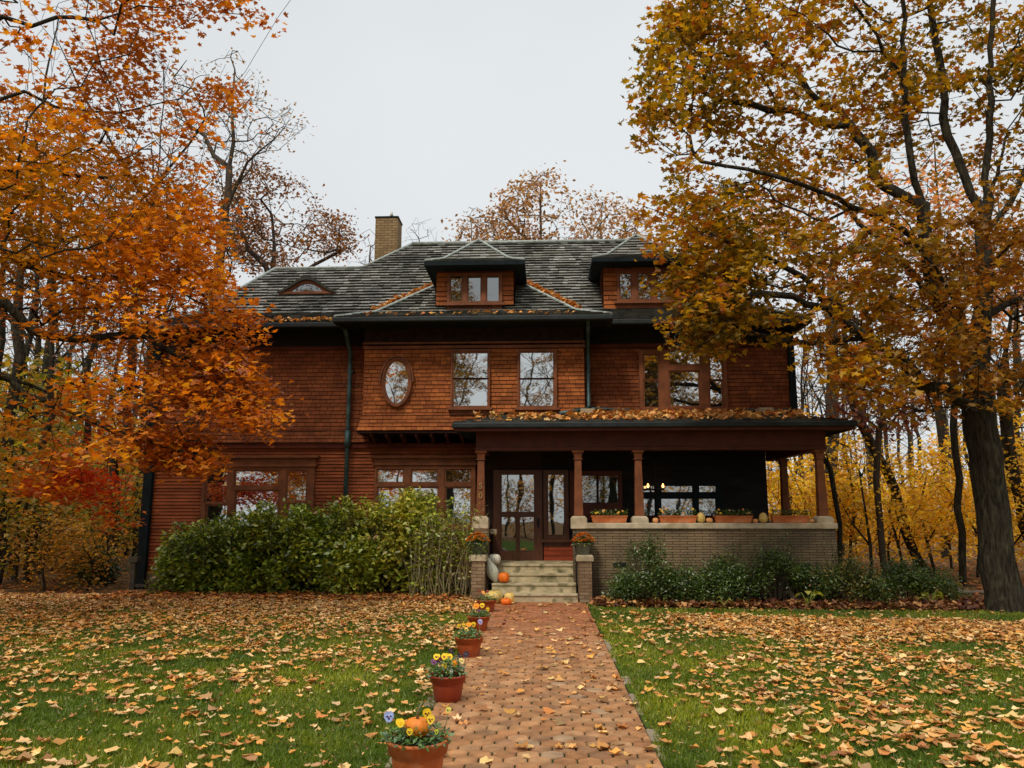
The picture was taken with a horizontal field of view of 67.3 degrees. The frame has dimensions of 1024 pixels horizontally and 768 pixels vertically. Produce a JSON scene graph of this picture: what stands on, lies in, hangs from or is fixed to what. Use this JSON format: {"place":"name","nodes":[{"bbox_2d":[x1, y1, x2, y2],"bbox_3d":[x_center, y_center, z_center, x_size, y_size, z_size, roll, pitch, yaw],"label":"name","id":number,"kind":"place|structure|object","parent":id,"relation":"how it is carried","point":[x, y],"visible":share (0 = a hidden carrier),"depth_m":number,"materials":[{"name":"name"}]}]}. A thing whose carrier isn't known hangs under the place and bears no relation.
{"place":"outdoors","nodes":[
{"label":"outdoors","id":0,"kind":"place"},
{"bbox_2d":[0,594,1023,767],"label":"lawn","id":1,"kind":"structure","parent":0,"point":[646,722],"depth_m":7.27,"materials":[{"name":"plant"}]},
{"bbox_2d":[0,591,1023,767],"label":"fallen leaves","id":2,"kind":"object","parent":1,"relation":"on","point":[846,749],"visible":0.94,"depth_m":9.41,"materials":[{"name":"brown plant"}]},
{"bbox_2d":[0,520,1023,598],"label":"ground","id":3,"kind":"structure","parent":0,"point":[115,585],"depth_m":20.54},
{"bbox_2d":[0,443,67,578],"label":"undergrowth shrub","id":4,"kind":"object","parent":3,"relation":"on","point":[16,539],"visible":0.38,"depth_m":18.53,"materials":[{"name":"orange plant"}]},
{"bbox_2d":[0,355,73,551],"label":"undergrowth shrub","id":5,"kind":"object","parent":3,"relation":"on","point":[8,364],"visible":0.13,"depth_m":24.36,"materials":[{"name":"orange plant"}]},
{"bbox_2d":[0,449,75,588],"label":"undergrowth shrub","id":6,"kind":"object","parent":3,"relation":"on","point":[4,547],"visible":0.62,"depth_m":17.50,"materials":[{"name":"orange plant"}]},
{"bbox_2d":[0,502,94,591],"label":"undergrowth shrub","id":7,"kind":"object","parent":3,"relation":"on","point":[42,564],"visible":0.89,"depth_m":17.17,"materials":[{"name":"orange plant"}]},
{"bbox_2d":[0,417,95,573],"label":"undergrowth shrub","id":8,"kind":"object","parent":3,"relation":"on","point":[61,430],"visible":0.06,"depth_m":22.77,"materials":[{"name":"orange plant"}]},
{"bbox_2d":[4,135,107,551],"bbox_3d":[-19.740,-1.802,32.102,6.641,17.883,6.580,4,-10,-23],"label":"forest tree","id":9,"kind":"object","parent":3,"relation":"on","point":[38,348],"visible":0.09,"depth_m":31.91,"materials":[{"name":"brown plant"}]},
{"bbox_2d":[0,428,115,583],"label":"undergrowth shrub","id":10,"kind":"object","parent":3,"relation":"on","point":[19,443],"visible":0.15,"depth_m":19.32,"materials":[{"name":"orange plant"}]},
{"bbox_2d":[0,27,121,372],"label":"forest tree","id":11,"kind":"object","parent":3,"relation":"on","point":[2,344],"visible":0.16,"depth_m":22.18,"materials":[{"name":"brown plant"}]},
{"bbox_2d":[8,462,125,571],"bbox_3d":[-13.782,3.853,23.215,3.380,3.772,3.629,-3,-10,19],"label":"undergrowth shrub","id":12,"kind":"object","parent":3,"relation":"on","point":[59,529],"visible":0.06,"depth_m":22.96,"materials":[{"name":"red plant"}]},
{"bbox_2d":[2,173,132,562],"bbox_3d":[-16.329,-0.981,28.474,5.525,15.018,5.577,-7,-12,37],"label":"forest tree","id":13,"kind":"object","parent":3,"relation":"on","point":[68,352],"visible":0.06,"depth_m":28.55,"materials":[{"name":"brown plant"}]},
{"bbox_2d":[0,353,136,580],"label":"tree","id":14,"kind":"object","parent":3,"relation":"on","point":[20,414],"visible":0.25,"depth_m":20.94,"materials":[{"name":"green plant"}]},
{"bbox_2d":[0,348,136,556],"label":"undergrowth shrub","id":15,"kind":"object","parent":3,"relation":"on","point":[59,367],"visible":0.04,"depth_m":26.17,"materials":[{"name":"orange plant"}]},
{"bbox_2d":[16,479,122,580],"bbox_3d":[-11.506,3.769,20.071,2.535,2.829,2.722,4,-10,-21],"label":"undergrowth shrub","id":16,"kind":"object","parent":3,"relation":"on","point":[78,514],"visible":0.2,"depth_m":20.04,"materials":[{"name":"brown plant"}]},
{"bbox_2d":[0,0,144,583],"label":"forest tree","id":17,"kind":"object","parent":3,"relation":"on","point":[19,349],"visible":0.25,"depth_m":20.28,"materials":[{"name":"brown plant"}]},
{"bbox_2d":[0,160,144,581],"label":"forest tree","id":18,"kind":"object","parent":3,"relation":"on","point":[51,351],"visible":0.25,"depth_m":20.22,"materials":[{"name":"brown plant"}]},
{"bbox_2d":[2,132,142,567],"bbox_3d":[-15.989,-1.386,25.442,6.766,14.838,5.514,-3,-10,20],"label":"forest tree","id":19,"kind":"object","parent":3,"relation":"on","point":[28,341],"visible":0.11,"depth_m":25.13,"materials":[{"name":"brown plant"}]},
{"bbox_2d":[1,385,147,564],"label":"undergrowth shrub","id":20,"kind":"object","parent":3,"relation":"on","point":[54,428],"visible":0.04,"depth_m":25.23,"materials":[{"name":"orange plant"}]},
{"bbox_2d":[2,67,167,574],"bbox_3d":[-13.553,-2.656,23.159,5.762,16.559,5.389,1,-10,-7],"label":"forest tree","id":21,"kind":"object","parent":3,"relation":"on","point":[45,360],"visible":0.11,"depth_m":22.86,"materials":[{"name":"brown plant"}]},
{"bbox_2d":[42,508,128,590],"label":"undergrowth shrub","id":22,"kind":"object","parent":3,"relation":"on","point":[90,578],"visible":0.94,"depth_m":17.26,"materials":[{"name":"brown plant"}]},
{"bbox_2d":[27,418,143,564],"bbox_3d":[-12.804,3.434,24.255,4.838,5.029,4.507,2,-10,-15],"label":"undergrowth shrub","id":23,"kind":"object","parent":3,"relation":"on","point":[131,543],"visible":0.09,"depth_m":24.00,"materials":[{"name":"plant"}]},
{"bbox_2d":[60,537,128,584],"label":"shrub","id":24,"kind":"object","parent":3,"relation":"on","point":[79,575],"visible":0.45,"depth_m":19.00,"materials":[{"name":"brown plant"}]},
{"bbox_2d":[53,483,140,586],"bbox_3d":[-9.898,3.659,18.676,2.148,2.535,2.408,-6,-11,32],"label":"undergrowth shrub","id":25,"kind":"object","parent":3,"relation":"on","point":[99,525],"visible":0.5,"depth_m":18.56,"materials":[{"name":"brown plant"}]},
{"bbox_2d":[24,37,198,573],"bbox_3d":[-12.321,-1.752,23.088,4.793,14.728,5.125,-3,-10,19],"label":"forest tree","id":26,"kind":"object","parent":3,"relation":"on","point":[87,362],"visible":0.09,"depth_m":22.63,"materials":[{"name":"brown plant"}]},
{"bbox_2d":[85,466,142,566],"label":"undergrowth shrub","id":27,"kind":"object","parent":3,"relation":"on","point":[137,497],"visible":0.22,"depth_m":22.91,"materials":[{"name":"brown plant"}]},
{"bbox_2d":[128,557,148,592],"bbox_3d":[-8.190,4.182,16.889,0.440,0.762,0.180,0,-10,2],"label":"wooden post","id":28,"kind":"object","parent":3,"relation":"on","point":[133,561],"visible":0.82,"depth_m":16.85,"materials":[{"name":"brown wood"}]},
{"bbox_2d":[65,141,235,556],"bbox_3d":[-12.135,-0.923,26.393,5.288,14.230,6.488,1,-10,-6],"label":"forest tree","id":29,"kind":"object","parent":3,"relation":"on","point":[142,472],"visible":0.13,"depth_m":25.66,"materials":[{"name":"brown plant"}]},
{"bbox_2d":[0,0,310,536],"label":"maple tree","id":30,"kind":"object","parent":3,"relation":"on","point":[222,377],"visible":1,"depth_m":12.55,"materials":[{"name":"orange plant"}]},
{"bbox_2d":[37,1,289,569],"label":"forest tree","id":31,"kind":"object","parent":3,"relation":"on","point":[112,460],"visible":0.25,"depth_m":21.57,"materials":[{"name":"brown plant"}]},
{"bbox_2d":[144,504,261,594],"bbox_3d":[-6.576,3.606,16.695,2.550,1.994,2.014,0,-10,2],"label":"hedge shrub","id":32,"kind":"object","parent":3,"relation":"on","point":[189,559],"visible":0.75,"depth_m":16.12,"materials":[{"name":"green plant"}]},
{"bbox_2d":[147,47,315,301],"bbox_3d":[-10.561,-3.896,27.901,5.476,20.385,10.056,5,-11,-28],"label":"oak tree","id":33,"kind":"object","parent":3,"relation":"on","point":[229,193],"visible":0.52,"depth_m":28.02,"materials":[{"name":"brown plant"}]},
{"bbox_2d":[208,495,360,595],"bbox_3d":[-4.704,3.498,16.621,3.018,2.197,2.188,0,-10,2],"label":"hedge shrub","id":34,"kind":"object","parent":3,"relation":"on","point":[283,551],"visible":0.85,"depth_m":16.10,"materials":[{"name":"green plant"}]},
{"bbox_2d":[204,153,369,277],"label":"oak tree","id":35,"kind":"object","parent":3,"relation":"on","point":[256,228],"visible":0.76,"depth_m":29.88,"materials":[{"name":"brown plant"}]},
{"bbox_2d":[316,484,457,596],"bbox_3d":[-2.611,3.356,16.470,2.969,2.398,2.071,0,-10,2],"label":"hedge shrub","id":36,"kind":"object","parent":3,"relation":"on","point":[368,554],"visible":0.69,"depth_m":15.97,"materials":[{"name":"green plant"}]},
{"bbox_2d":[383,497,495,598],"bbox_3d":[-1.469,3.412,15.993,2.297,2.117,1.377,0,-10,2],"label":"cane shrub","id":37,"kind":"object","parent":3,"relation":"on","point":[440,547],"visible":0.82,"depth_m":15.66,"materials":[{"name":"green plant"}]},
{"bbox_2d":[136,212,857,602],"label":"house","id":38,"kind":"structure","parent":3,"relation":"on","point":[392,402],"depth_m":17.75,"materials":[{"name":"brown wood"}]},
{"bbox_2d":[199,455,320,533],"bbox_3d":[-5.922,2.580,17.877,2.852,1.815,0.220,0,-10,2],"label":"window","id":39,"kind":"structure","parent":38,"relation":"in","point":[253,479],"depth_m":17.94,"materials":[{"name":"brown glass"}]},
{"bbox_2d":[379,355,414,406],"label":"window","id":40,"kind":"structure","parent":38,"relation":"in","point":[396,378],"depth_m":17.61,"materials":[{"name":"clear glass"}]},
{"bbox_2d":[258,279,581,321],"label":"fallen leaves","id":41,"kind":"object","parent":38,"relation":"on","point":[558,296],"visible":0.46,"depth_m":18.18,"materials":[{"name":"orange plant"}]},
{"bbox_2d":[370,455,477,534],"bbox_3d":[-2.013,2.559,17.718,2.546,1.799,0.220,0,-10,2],"label":"window","id":42,"kind":"structure","parent":38,"relation":"in","point":[448,477],"depth_m":17.80,"materials":[{"name":"brown glass"}]},
{"bbox_2d":[447,349,492,414],"bbox_3d":[-0.950,-0.049,17.525,1.014,1.511,0.180,0,-10,2],"label":"window","id":43,"kind":"structure","parent":38,"relation":"in","point":[470,368],"depth_m":17.54,"materials":[{"name":"clear glass"}]},
{"bbox_2d":[465,532,490,561],"bbox_3d":[-0.680,3.241,15.349,0.541,0.578,0.560,0,-10,2],"label":"flower pot","id":44,"kind":"object","parent":38,"relation":"on","point":[477,546],"visible":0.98,"depth_m":15.24,"materials":[{"name":"green plant"}]},
{"bbox_2d":[493,470,542,560],"bbox_3d":[0.129,2.979,17.286,1.107,2.086,0.158,0,-10,2],"label":"front door","id":45,"kind":"structure","parent":38,"relation":"in","point":[517,494],"depth_m":17.31,"materials":[{"name":"brown wood"}]},
{"bbox_2d":[514,349,559,413],"bbox_3d":[0.568,-0.048,17.462,1.020,1.506,0.180,0,-10,2],"label":"window","id":46,"kind":"structure","parent":38,"relation":"in","point":[536,368],"depth_m":17.48,"materials":[{"name":"clear glass"}]},
{"bbox_2d":[541,470,571,546],"bbox_3d":[0.990,2.788,17.286,0.685,1.705,0.150,0,-10,2],"label":"sidelight window","id":47,"kind":"structure","parent":38,"relation":"in","point":[555,482],"depth_m":17.31,"materials":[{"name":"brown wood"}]},
{"bbox_2d":[572,532,595,554],"bbox_3d":[1.423,3.163,15.279,0.513,0.440,0.530,0,-10,2],"label":"flower pot","id":48,"kind":"object","parent":38,"relation":"on","point":[583,545],"visible":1,"depth_m":15.17,"materials":[{"name":"grey plant"}]},
{"bbox_2d":[567,471,625,519],"bbox_3d":[1.886,2.503,17.287,1.296,1.090,0.170,0,-10,2],"label":"window","id":49,"kind":"structure","parent":38,"relation":"in","point":[601,490],"depth_m":17.31,"materials":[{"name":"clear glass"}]},
{"bbox_2d":[591,509,627,522],"bbox_3d":[1.986,2.683,15.719,0.781,0.300,0.252,0,-10,2],"label":"planter box","id":50,"kind":"object","parent":38,"relation":"on","point":[604,518],"visible":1,"depth_m":15.64,"materials":[{"name":"ceramic"}]},
{"bbox_2d":[473,406,827,420],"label":"fallen leaves","id":51,"kind":"object","parent":38,"relation":"on","point":[650,415],"visible":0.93,"depth_m":16.49,"materials":[{"name":"orange plant"}]},
{"bbox_2d":[658,508,697,522],"bbox_3d":[3.378,2.677,15.676,0.844,0.299,0.275,0,-10,2],"label":"planter box","id":52,"kind":"object","parent":38,"relation":"on","point":[677,519],"visible":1,"depth_m":15.59,"materials":[{"name":"ceramic"}]},
{"bbox_2d":[643,482,721,522],"bbox_3d":[3.749,2.772,17.164,1.970,1.176,0.170,0,-10,2],"label":"window","id":53,"kind":"structure","parent":38,"relation":"in","point":[705,497],"depth_m":17.21,"materials":[{"name":"clear glass"}]},
{"bbox_2d":[638,350,731,410],"bbox_3d":[3.979,-0.036,17.882,2.145,1.559,0.170,0,-10,2],"label":"window","id":54,"kind":"structure","parent":38,"relation":"in","point":[667,384],"depth_m":17.90,"materials":[{"name":"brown glass"}]},
{"bbox_2d":[713,508,752,522],"bbox_3d":[4.487,2.671,15.627,0.821,0.294,0.265,0,-10,2],"label":"planter box","id":55,"kind":"object","parent":38,"relation":"on","point":[720,518],"visible":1,"depth_m":15.54,"materials":[{"name":"ceramic"}]},
{"bbox_2d":[769,508,809,522],"bbox_3d":[5.617,2.661,15.574,0.770,0.297,0.260,0,-10,2],"label":"planter box","id":56,"kind":"object","parent":38,"relation":"on","point":[786,518],"visible":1,"depth_m":15.50,"materials":[{"name":"ceramic"}]},
{"bbox_2d":[0,545,1023,601],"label":"fallen leaves","id":57,"kind":"object","parent":3,"relation":"on","point":[167,593],"visible":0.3,"depth_m":15.64,"materials":[{"name":"brown plant"}]},
{"bbox_2d":[1,319,1023,535],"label":"woodland","id":58,"kind":"object","parent":3,"relation":"on","point":[949,449],"visible":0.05,"depth_m":65.36,"materials":[{"name":"brown plant"}]},
{"bbox_2d":[441,160,588,240],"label":"oak tree","id":59,"kind":"object","parent":3,"relation":"on","point":[512,221],"visible":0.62,"depth_m":34.15,"materials":[{"name":"brown plant"}]},
{"bbox_2d":[563,184,672,247],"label":"oak tree","id":60,"kind":"object","parent":3,"relation":"on","point":[600,228],"visible":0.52,"depth_m":35.86,"materials":[{"name":"brown plant"}]},
{"bbox_2d":[765,457,824,514],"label":"yellow sapling","id":61,"kind":"object","parent":3,"relation":"on","point":[774,490],"visible":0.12,"depth_m":25.01,"materials":[{"name":"yellow plant"}]},
{"bbox_2d":[774,261,843,484],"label":"forest tree","id":62,"kind":"object","parent":3,"relation":"on","point":[802,391],"visible":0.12,"depth_m":37.29,"materials":[{"name":"brown plant"}]},
{"bbox_2d":[766,458,856,540],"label":"yellow sapling","id":63,"kind":"object","parent":3,"relation":"on","point":[793,486],"visible":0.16,"depth_m":22.80,"materials":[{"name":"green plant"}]},
{"bbox_2d":[767,405,865,515],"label":"yellow sapling","id":64,"kind":"object","parent":3,"relation":"on","point":[802,462],"visible":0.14,"depth_m":26.96,"materials":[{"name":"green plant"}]},
{"bbox_2d":[617,0,1023,612],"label":"maple tree","id":65,"kind":"object","parent":3,"relation":"on","point":[729,271],"visible":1,"depth_m":13.87,"materials":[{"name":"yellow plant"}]},
{"bbox_2d":[771,464,887,565],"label":"yellow sapling","id":66,"kind":"object","parent":3,"relation":"on","point":[841,502],"visible":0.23,"depth_m":20.59,"materials":[{"name":"yellow plant"}]},
{"bbox_2d":[805,436,854,590],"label":"forest tree","id":67,"kind":"object","parent":3,"relation":"on","point":[836,506],"visible":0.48,"depth_m":17.06,"materials":[{"name":"brown plant"}]},
{"bbox_2d":[790,428,895,547],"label":"yellow sapling","id":68,"kind":"object","parent":3,"relation":"on","point":[839,477],"visible":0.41,"depth_m":21.19,"materials":[{"name":"yellow plant"}]},
{"bbox_2d":[792,454,903,562],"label":"yellow sapling","id":69,"kind":"object","parent":3,"relation":"on","point":[855,549],"visible":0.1,"depth_m":25.97,"materials":[{"name":"yellow plant"}]},
{"bbox_2d":[810,433,918,578],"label":"yellow sapling","id":70,"kind":"object","parent":3,"relation":"on","point":[863,499],"visible":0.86,"depth_m":19.55,"materials":[{"name":"yellow plant"}]},
{"bbox_2d":[705,135,1023,568],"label":"maple tree","id":71,"kind":"object","parent":3,"relation":"on","point":[936,200],"visible":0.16,"depth_m":24.71,"materials":[{"name":"orange plant"}]},
{"bbox_2d":[802,268,933,577],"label":"forest tree","id":72,"kind":"object","parent":3,"relation":"on","point":[908,544],"visible":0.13,"depth_m":21.31,"materials":[{"name":"brown plant"}]},
{"bbox_2d":[838,431,906,551],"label":"yellow sapling","id":73,"kind":"object","parent":3,"relation":"on","point":[890,454],"visible":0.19,"depth_m":35.54,"materials":[{"name":"yellow plant"}]},
{"bbox_2d":[821,369,945,582],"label":"maple tree","id":74,"kind":"object","parent":3,"relation":"on","point":[857,415],"visible":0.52,"depth_m":19.48,"materials":[{"name":"orange plant"}]},
{"bbox_2d":[842,466,951,571],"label":"yellow sapling","id":75,"kind":"object","parent":3,"relation":"on","point":[888,534],"visible":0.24,"depth_m":22.94,"materials":[{"name":"yellow plant"}]},
{"bbox_2d":[841,445,953,563],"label":"yellow sapling","id":76,"kind":"object","parent":3,"relation":"on","point":[913,496],"visible":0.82,"depth_m":20.20,"materials":[{"name":"yellow plant"}]},
{"bbox_2d":[868,452,974,559],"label":"yellow sapling","id":77,"kind":"object","parent":3,"relation":"on","point":[919,525],"visible":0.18,"depth_m":24.74,"materials":[{"name":"yellow plant"}]},
{"bbox_2d":[843,111,1012,558],"bbox_3d":[16.897,-2.020,30.582,6.614,17.809,6.552,3,-10,-15],"label":"forest tree","id":78,"kind":"object","parent":3,"relation":"on","point":[941,434],"visible":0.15,"depth_m":30.04,"materials":[{"name":"brown plant"}]},
{"bbox_2d":[881,440,976,576],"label":"yellow sapling","id":79,"kind":"object","parent":3,"relation":"on","point":[965,502],"visible":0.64,"depth_m":20.99,"materials":[{"name":"yellow plant"}]},
{"bbox_2d":[883,449,977,568],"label":"yellow sapling","id":80,"kind":"object","parent":3,"relation":"on","point":[951,553],"visible":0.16,"depth_m":24.00,"materials":[{"name":"yellow plant"}]},
{"bbox_2d":[904,424,974,554],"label":"yellow sapling","id":81,"kind":"object","parent":3,"relation":"on","point":[931,446],"visible":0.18,"depth_m":33.48,"materials":[{"name":"yellow plant"}]},
{"bbox_2d":[899,230,1001,585],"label":"forest tree","id":82,"kind":"object","parent":3,"relation":"on","point":[958,500],"visible":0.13,"depth_m":18.82,"materials":[{"name":"brown plant"}]},
{"bbox_2d":[907,423,1009,576],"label":"yellow sapling","id":83,"kind":"object","parent":3,"relation":"on","point":[947,523],"visible":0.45,"depth_m":21.35,"materials":[{"name":"yellow plant"}]},
{"bbox_2d":[927,199,1023,470],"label":"forest tree","id":84,"kind":"object","parent":3,"relation":"on","point":[1018,413],"visible":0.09,"depth_m":26.71,"materials":[{"name":"brown plant"}]},
{"bbox_2d":[963,402,1023,546],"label":"yellow sapling","id":85,"kind":"object","parent":3,"relation":"on","point":[1021,421],"visible":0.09,"depth_m":19.50,"materials":[{"name":"plant"}]},
{"bbox_2d":[965,430,1023,575],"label":"yellow sapling","id":86,"kind":"object","parent":3,"relation":"on","point":[1015,486],"visible":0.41,"depth_m":18.01,"materials":[{"name":"yellow plant"}]},
{"bbox_2d":[992,288,1023,539],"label":"forest tree","id":87,"kind":"object","parent":3,"relation":"on","point":[1006,425],"visible":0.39,"depth_m":18.43,"materials":[{"name":"brown plant"}]},
{"bbox_2d":[0,0,1023,513],"label":"sky","id":88,"kind":"structure","parent":0,"point":[420,110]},
{"bbox_2d":[385,602,665,767],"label":"path","id":89,"kind":"structure","parent":0,"point":[477,738],"depth_m":6.93,"materials":[{"name":"brick pavers"},{"name":"sand"}]},
{"bbox_2d":[379,707,454,767],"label":"flower pot","id":90,"kind":"object","parent":89,"relation":"on","point":[429,749],"visible":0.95,"depth_m":4.76,"materials":[{"name":"ceramic"}]},
{"bbox_2d":[404,701,429,737],"bbox_3d":[-0.605,2.138,4.914,0.167,0.214,0.169,6,-11,-32],"label":"pumpkin","id":91,"kind":"object","parent":90,"relation":"in","point":[418,722],"visible":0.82,"depth_m":4.86,"materials":[{"name":"orange food"}]},
{"bbox_2d":[425,648,468,702],"bbox_3d":[-0.600,2.685,7.082,0.401,0.457,0.410,4,-10,-23],"label":"flower pot","id":92,"kind":"object","parent":89,"relation":"on","point":[447,685],"visible":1,"depth_m":7.00,"materials":[{"name":"ceramic"}]},
{"bbox_2d":[452,619,486,657],"bbox_3d":[-0.510,3.066,9.295,0.422,0.441,0.440,0,-10,2],"label":"flower pot","id":93,"kind":"object","parent":89,"relation":"on","point":[470,642],"visible":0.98,"depth_m":9.18,"materials":[{"name":"ceramic"}]},
{"bbox_2d":[466,603,491,631],"bbox_3d":[-0.478,3.429,11.327,0.394,0.399,0.404,0,-10,2],"label":"flower pot","id":94,"kind":"object","parent":89,"relation":"on","point":[475,617],"visible":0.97,"depth_m":11.25,"materials":[{"name":"ceramic"}]},
{"bbox_2d":[476,590,498,612],"bbox_3d":[-0.459,3.804,13.488,0.413,0.378,0.404,6,-11,-32],"label":"flower pot","id":95,"kind":"object","parent":89,"relation":"on","point":[489,603],"visible":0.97,"depth_m":13.39,"materials":[{"name":"ceramic"}]},
{"bbox_2d":[442,601,656,767],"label":"fallen leaves","id":96,"kind":"object","parent":89,"relation":"on","point":[559,721],"visible":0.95,"depth_m":7.27,"materials":[{"name":"orange plant"}]},
{"bbox_2d":[593,600,985,610],"bbox_3d":[5.373,4.175,14.552,7.691,0.001,1.700,0,-10,2],"label":"garden bed","id":97,"kind":"object","parent":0,"point":[662,606],"visible":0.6,"depth_m":14.13,"materials":[{"name":"brown soil"}]},
{"bbox_2d":[602,529,717,605],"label":"garden shrub","id":98,"kind":"object","parent":97,"relation":"on","point":[681,581],"visible":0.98,"depth_m":14.62,"materials":[{"name":"green plant"}]},
{"bbox_2d":[689,543,771,604],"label":"garden shrub","id":99,"kind":"object","parent":97,"relation":"on","point":[726,576],"visible":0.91,"depth_m":14.62,"materials":[{"name":"green plant"}]},
{"bbox_2d":[588,593,987,610],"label":"fallen leaves","id":100,"kind":"object","parent":97,"relation":"on","point":[902,602],"visible":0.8,"depth_m":14.14,"materials":[{"name":"brown plant"}]},
{"bbox_2d":[745,532,831,600],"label":"garden shrub","id":101,"kind":"object","parent":97,"relation":"on","point":[805,577],"visible":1,"depth_m":14.66,"materials":[{"name":"green plant"}]},
{"bbox_2d":[809,536,900,606],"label":"garden shrub","id":102,"kind":"object","parent":97,"relation":"on","point":[852,579],"visible":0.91,"depth_m":14.55,"materials":[{"name":"green plant"}]},
{"bbox_2d":[864,547,974,602],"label":"garden shrub","id":103,"kind":"object","parent":97,"relation":"on","point":[912,580],"visible":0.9,"depth_m":14.91,"materials":[{"name":"green plant"}]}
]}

